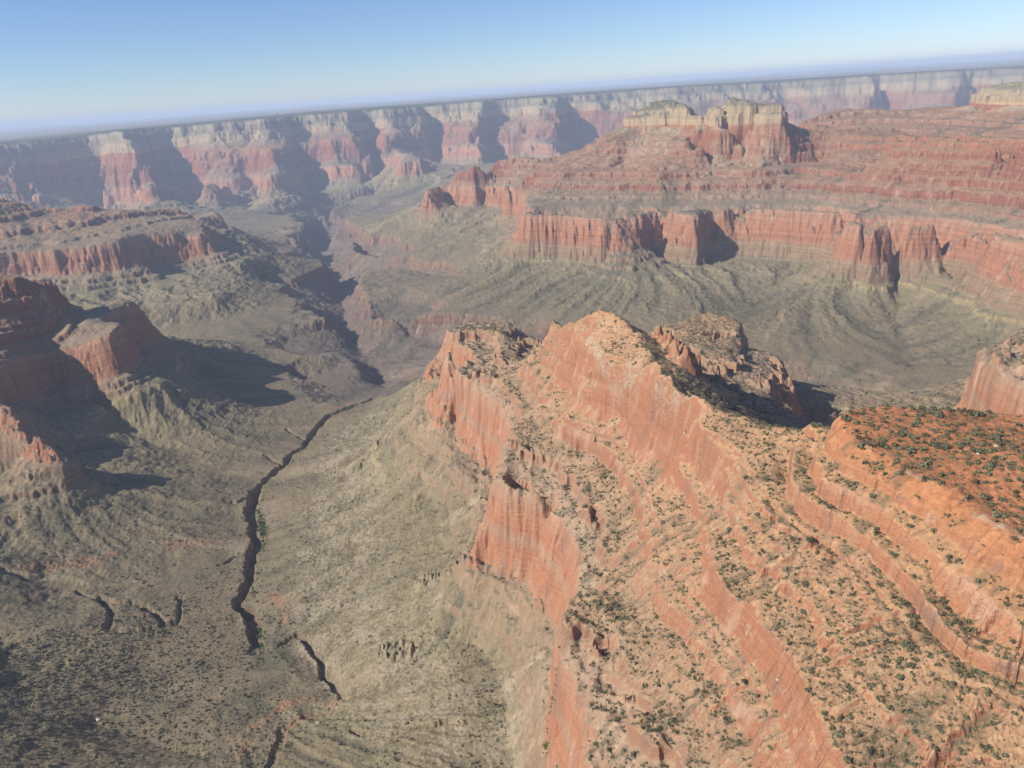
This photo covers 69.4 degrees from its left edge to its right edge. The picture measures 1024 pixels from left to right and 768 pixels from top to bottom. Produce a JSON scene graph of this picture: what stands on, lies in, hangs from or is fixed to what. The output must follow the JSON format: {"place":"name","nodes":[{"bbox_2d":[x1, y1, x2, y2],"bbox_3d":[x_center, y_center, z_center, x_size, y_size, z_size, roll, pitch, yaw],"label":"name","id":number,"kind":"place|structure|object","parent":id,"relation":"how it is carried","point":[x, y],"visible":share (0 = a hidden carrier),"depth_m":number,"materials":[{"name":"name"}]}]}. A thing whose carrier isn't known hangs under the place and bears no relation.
{"place":"outdoors","nodes":[
{"label":"outdoors","id":0,"kind":"place"},
{"bbox_2d":[0,163,1023,767],"bbox_3d":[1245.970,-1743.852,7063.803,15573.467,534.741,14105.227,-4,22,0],"label":"canyon floor","id":1,"kind":"structure","parent":0,"point":[252,373],"depth_m":1948.47,"materials":[{"name":"grey stone"}]},
{"bbox_2d":[0,274,180,518],"bbox_3d":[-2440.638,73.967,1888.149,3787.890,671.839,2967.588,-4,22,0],"label":"mesa","id":2,"kind":"structure","parent":1,"relation":"on","point":[58,350],"depth_m":2400.08,"materials":[{"name":"brown stone"}]},
{"bbox_2d":[0,197,252,301],"bbox_3d":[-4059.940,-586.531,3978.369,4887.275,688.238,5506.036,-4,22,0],"label":"mesa","id":3,"kind":"structure","parent":1,"relation":"on","point":[94,251],"depth_m":4593.87,"materials":[{"name":"brown stone"}]},
{"bbox_2d":[287,189,449,389],"bbox_3d":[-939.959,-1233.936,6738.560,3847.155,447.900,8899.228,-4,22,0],"label":"gorge","id":4,"kind":"structure","parent":1,"relation":"in","point":[384,357],"depth_m":4378.40,"materials":[{"name":"stone"}]},
{"bbox_2d":[249,394,559,755],"bbox_3d":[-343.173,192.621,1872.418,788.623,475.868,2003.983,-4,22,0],"label":"undergrowth","id":5,"kind":"object","parent":1,"relation":"on","point":[263,529],"visible":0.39,"depth_m":1862.47,"materials":[{"name":"green plant"}]},
{"bbox_2d":[0,253,1023,767],"bbox_3d":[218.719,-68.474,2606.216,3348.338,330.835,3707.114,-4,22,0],"label":"scrub","id":6,"kind":"object","parent":1,"relation":"on","point":[58,699],"visible":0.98,"depth_m":1427.34,"materials":[{"name":"green plant"}]},
{"bbox_2d":[0,66,1023,211],"bbox_3d":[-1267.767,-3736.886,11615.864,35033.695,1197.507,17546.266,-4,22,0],"label":"canyon wall","id":7,"kind":"structure","parent":0,"point":[260,161],"depth_m":11718.61,"materials":[{"name":"brown stone"}]},
{"bbox_2d":[0,56,1023,138],"bbox_3d":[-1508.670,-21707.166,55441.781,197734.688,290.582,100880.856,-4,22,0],"label":"distant plain","id":8,"kind":"structure","parent":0,"point":[32,130],"depth_m":32723.45,"materials":[{"name":"blue"}]},
{"bbox_2d":[0,66,1023,143],"bbox_3d":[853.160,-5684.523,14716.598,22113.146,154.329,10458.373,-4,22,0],"label":"rim plateau","id":9,"kind":"structure","parent":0,"point":[350,110],"depth_m":14322.41,"materials":[{"name":"stone"}]},
{"bbox_2d":[0,0,1023,128],"label":"sky","id":10,"kind":"structure","parent":0,"point":[62,61],"materials":[{"name":"blue"}]},
{"bbox_2d":[376,310,1023,767],"bbox_3d":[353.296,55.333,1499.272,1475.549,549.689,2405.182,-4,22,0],"label":"ridge","id":11,"kind":"structure","parent":0,"point":[526,536],"depth_m":858.99,"materials":[{"name":"stone"}]},
{"bbox_2d":[4,328,1021,767],"bbox_3d":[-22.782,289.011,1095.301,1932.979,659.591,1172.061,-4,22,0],"label":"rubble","id":12,"kind":"object","parent":11,"relation":"on","point":[612,600],"visible":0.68,"depth_m":1068.12,"materials":[{"name":"stone"}]},
{"bbox_2d":[25,141,1023,767],"bbox_3d":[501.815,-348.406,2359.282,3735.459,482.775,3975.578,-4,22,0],"label":"scrub","id":13,"kind":"object","parent":11,"relation":"on","point":[771,537],"visible":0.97,"depth_m":762.15,"materials":[{"name":"green plant"}]},
{"bbox_2d":[834,729,842,738],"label":"shrub","id":14,"kind":"object","parent":11,"relation":"on","point":[839,733],"visible":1,"depth_m":543.30,"materials":[{"name":"green plant"}]},
{"bbox_2d":[844,756,850,763],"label":"shrub","id":15,"kind":"object","parent":11,"relation":"on","point":[847,760],"visible":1,"depth_m":524.91,"materials":[{"name":"green plant"}]},
{"bbox_2d":[866,747,871,754],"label":"shrub","id":16,"kind":"object","parent":11,"relation":"on","point":[869,750],"visible":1,"depth_m":526.78,"materials":[{"name":"green plant"}]},
{"bbox_2d":[905,662,914,667],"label":"shrub","id":17,"kind":"object","parent":11,"relation":"on","point":[911,665],"visible":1,"depth_m":563.10,"materials":[{"name":"green plant"}]},
{"bbox_2d":[912,729,921,736],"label":"shrub","id":18,"kind":"object","parent":11,"relation":"on","point":[915,731],"visible":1,"depth_m":526.79,"materials":[{"name":"green plant"}]},
{"bbox_2d":[832,406,1023,559],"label":"plateau","id":19,"kind":"structure","parent":11,"relation":"on","point":[949,496],"depth_m":691.95,"materials":[{"name":"orange stone"}]},
{"bbox_2d":[856,443,865,448],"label":"shrub","id":20,"kind":"object","parent":19,"relation":"on","point":[860,445],"visible":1,"depth_m":733.61,"materials":[{"name":"green plant"}]},
{"bbox_2d":[874,441,884,447],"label":"shrub","id":21,"kind":"object","parent":19,"relation":"on","point":[880,443],"visible":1,"depth_m":729.88,"materials":[{"name":"green plant"}]},
{"bbox_2d":[897,429,904,436],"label":"shrub","id":22,"kind":"object","parent":19,"relation":"on","point":[901,432],"visible":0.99,"depth_m":746.47,"materials":[{"name":"green plant"}]},
{"bbox_2d":[905,446,914,450],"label":"shrub","id":23,"kind":"object","parent":19,"relation":"on","point":[908,448],"visible":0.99,"depth_m":717.33,"materials":[{"name":"green plant"}]},
{"bbox_2d":[906,448,916,453],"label":"shrub","id":24,"kind":"object","parent":19,"relation":"on","point":[909,451],"visible":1,"depth_m":713.09,"materials":[{"name":"green plant"}]},
{"bbox_2d":[916,405,925,409],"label":"shrub","id":25,"kind":"object","parent":19,"relation":"on","point":[920,406],"visible":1,"depth_m":799.67,"materials":[{"name":"green plant"}]},
{"bbox_2d":[919,475,929,482],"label":"shrub","id":26,"kind":"object","parent":19,"relation":"on","point":[924,478],"visible":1,"depth_m":668.37,"materials":[{"name":"green plant"}]},
{"bbox_2d":[922,459,931,465],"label":"shrub","id":27,"kind":"object","parent":19,"relation":"on","point":[928,461],"visible":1,"depth_m":694.50,"materials":[{"name":"green plant"}]},
{"bbox_2d":[934,411,946,417],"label":"shrub","id":28,"kind":"object","parent":19,"relation":"on","point":[939,414],"visible":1,"depth_m":778.89,"materials":[{"name":"green plant"}]},
{"bbox_2d":[938,443,949,448],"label":"shrub","id":29,"kind":"object","parent":19,"relation":"on","point":[945,445],"visible":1,"depth_m":712.63,"materials":[{"name":"green plant"}]},
{"bbox_2d":[945,406,953,412],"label":"shrub","id":30,"kind":"object","parent":19,"relation":"on","point":[948,408],"visible":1,"depth_m":794.01,"materials":[{"name":"green plant"}]},
{"bbox_2d":[957,440,969,446],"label":"shrub","id":31,"kind":"object","parent":19,"relation":"on","point":[962,443],"visible":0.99,"depth_m":714.04,"materials":[{"name":"green plant"}]},
{"bbox_2d":[963,493,972,500],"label":"shrub","id":32,"kind":"object","parent":19,"relation":"on","point":[969,496],"visible":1,"depth_m":635.74,"materials":[{"name":"green plant"}]},
{"bbox_2d":[974,410,983,417],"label":"shrub","id":33,"kind":"object","parent":19,"relation":"on","point":[979,413],"visible":1,"depth_m":779.96,"materials":[{"name":"green plant"}]},
{"bbox_2d":[976,448,986,454],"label":"shrub","id":34,"kind":"object","parent":19,"relation":"on","point":[979,451],"visible":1,"depth_m":692.66,"materials":[{"name":"green plant"}]},
{"bbox_2d":[979,492,991,499],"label":"shrub","id":35,"kind":"object","parent":19,"relation":"on","point":[983,496],"visible":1,"depth_m":637.43,"materials":[{"name":"green plant"}]},
{"bbox_2d":[985,465,992,471],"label":"shrub","id":36,"kind":"object","parent":19,"relation":"on","point":[989,469],"visible":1,"depth_m":671.33,"materials":[{"name":"green plant"}]},
{"bbox_2d":[985,460,996,467],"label":"shrub","id":37,"kind":"object","parent":19,"relation":"on","point":[989,463],"visible":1,"depth_m":674.42,"materials":[{"name":"green plant"}]},
{"bbox_2d":[992,511,1001,517],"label":"shrub","id":38,"kind":"object","parent":19,"relation":"on","point":[995,514],"visible":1,"depth_m":610.15,"materials":[{"name":"green plant"}]},
{"bbox_2d":[998,496,1005,501],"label":"shrub","id":39,"kind":"object","parent":19,"relation":"on","point":[1002,498],"visible":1,"depth_m":632.26,"materials":[{"name":"green plant"}]},
{"bbox_2d":[1007,441,1017,447],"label":"shrub","id":40,"kind":"object","parent":19,"relation":"on","point":[1012,445],"visible":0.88,"depth_m":701.17,"materials":[{"name":"green plant"}]},
{"bbox_2d":[399,81,1023,319],"bbox_3d":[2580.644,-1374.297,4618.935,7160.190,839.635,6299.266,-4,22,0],"label":"canyon wall","id":41,"kind":"structure","parent":0,"point":[766,177],"depth_m":4077.02,"materials":[{"name":"red stone"}]},
{"bbox_2d":[626,99,681,124],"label":"butte","id":42,"kind":"object","parent":41,"relation":"on","point":[670,105],"visible":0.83,"depth_m":5675.15,"materials":[{"name":"beige stone"}]},
{"bbox_2d":[705,97,786,122],"bbox_3d":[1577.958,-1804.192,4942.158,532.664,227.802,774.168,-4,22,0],"label":"butte","id":43,"kind":"object","parent":41,"relation":"on","point":[737,105],"visible":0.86,"depth_m":4760.76,"materials":[{"name":"beige stone"}]},
{"bbox_2d":[863,329,1023,414],"bbox_3d":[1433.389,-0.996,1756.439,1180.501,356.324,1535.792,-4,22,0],"label":"cliff","id":44,"kind":"structure","parent":0,"point":[992,385],"depth_m":1699.45,"materials":[{"name":"orange stone"}]}
]}

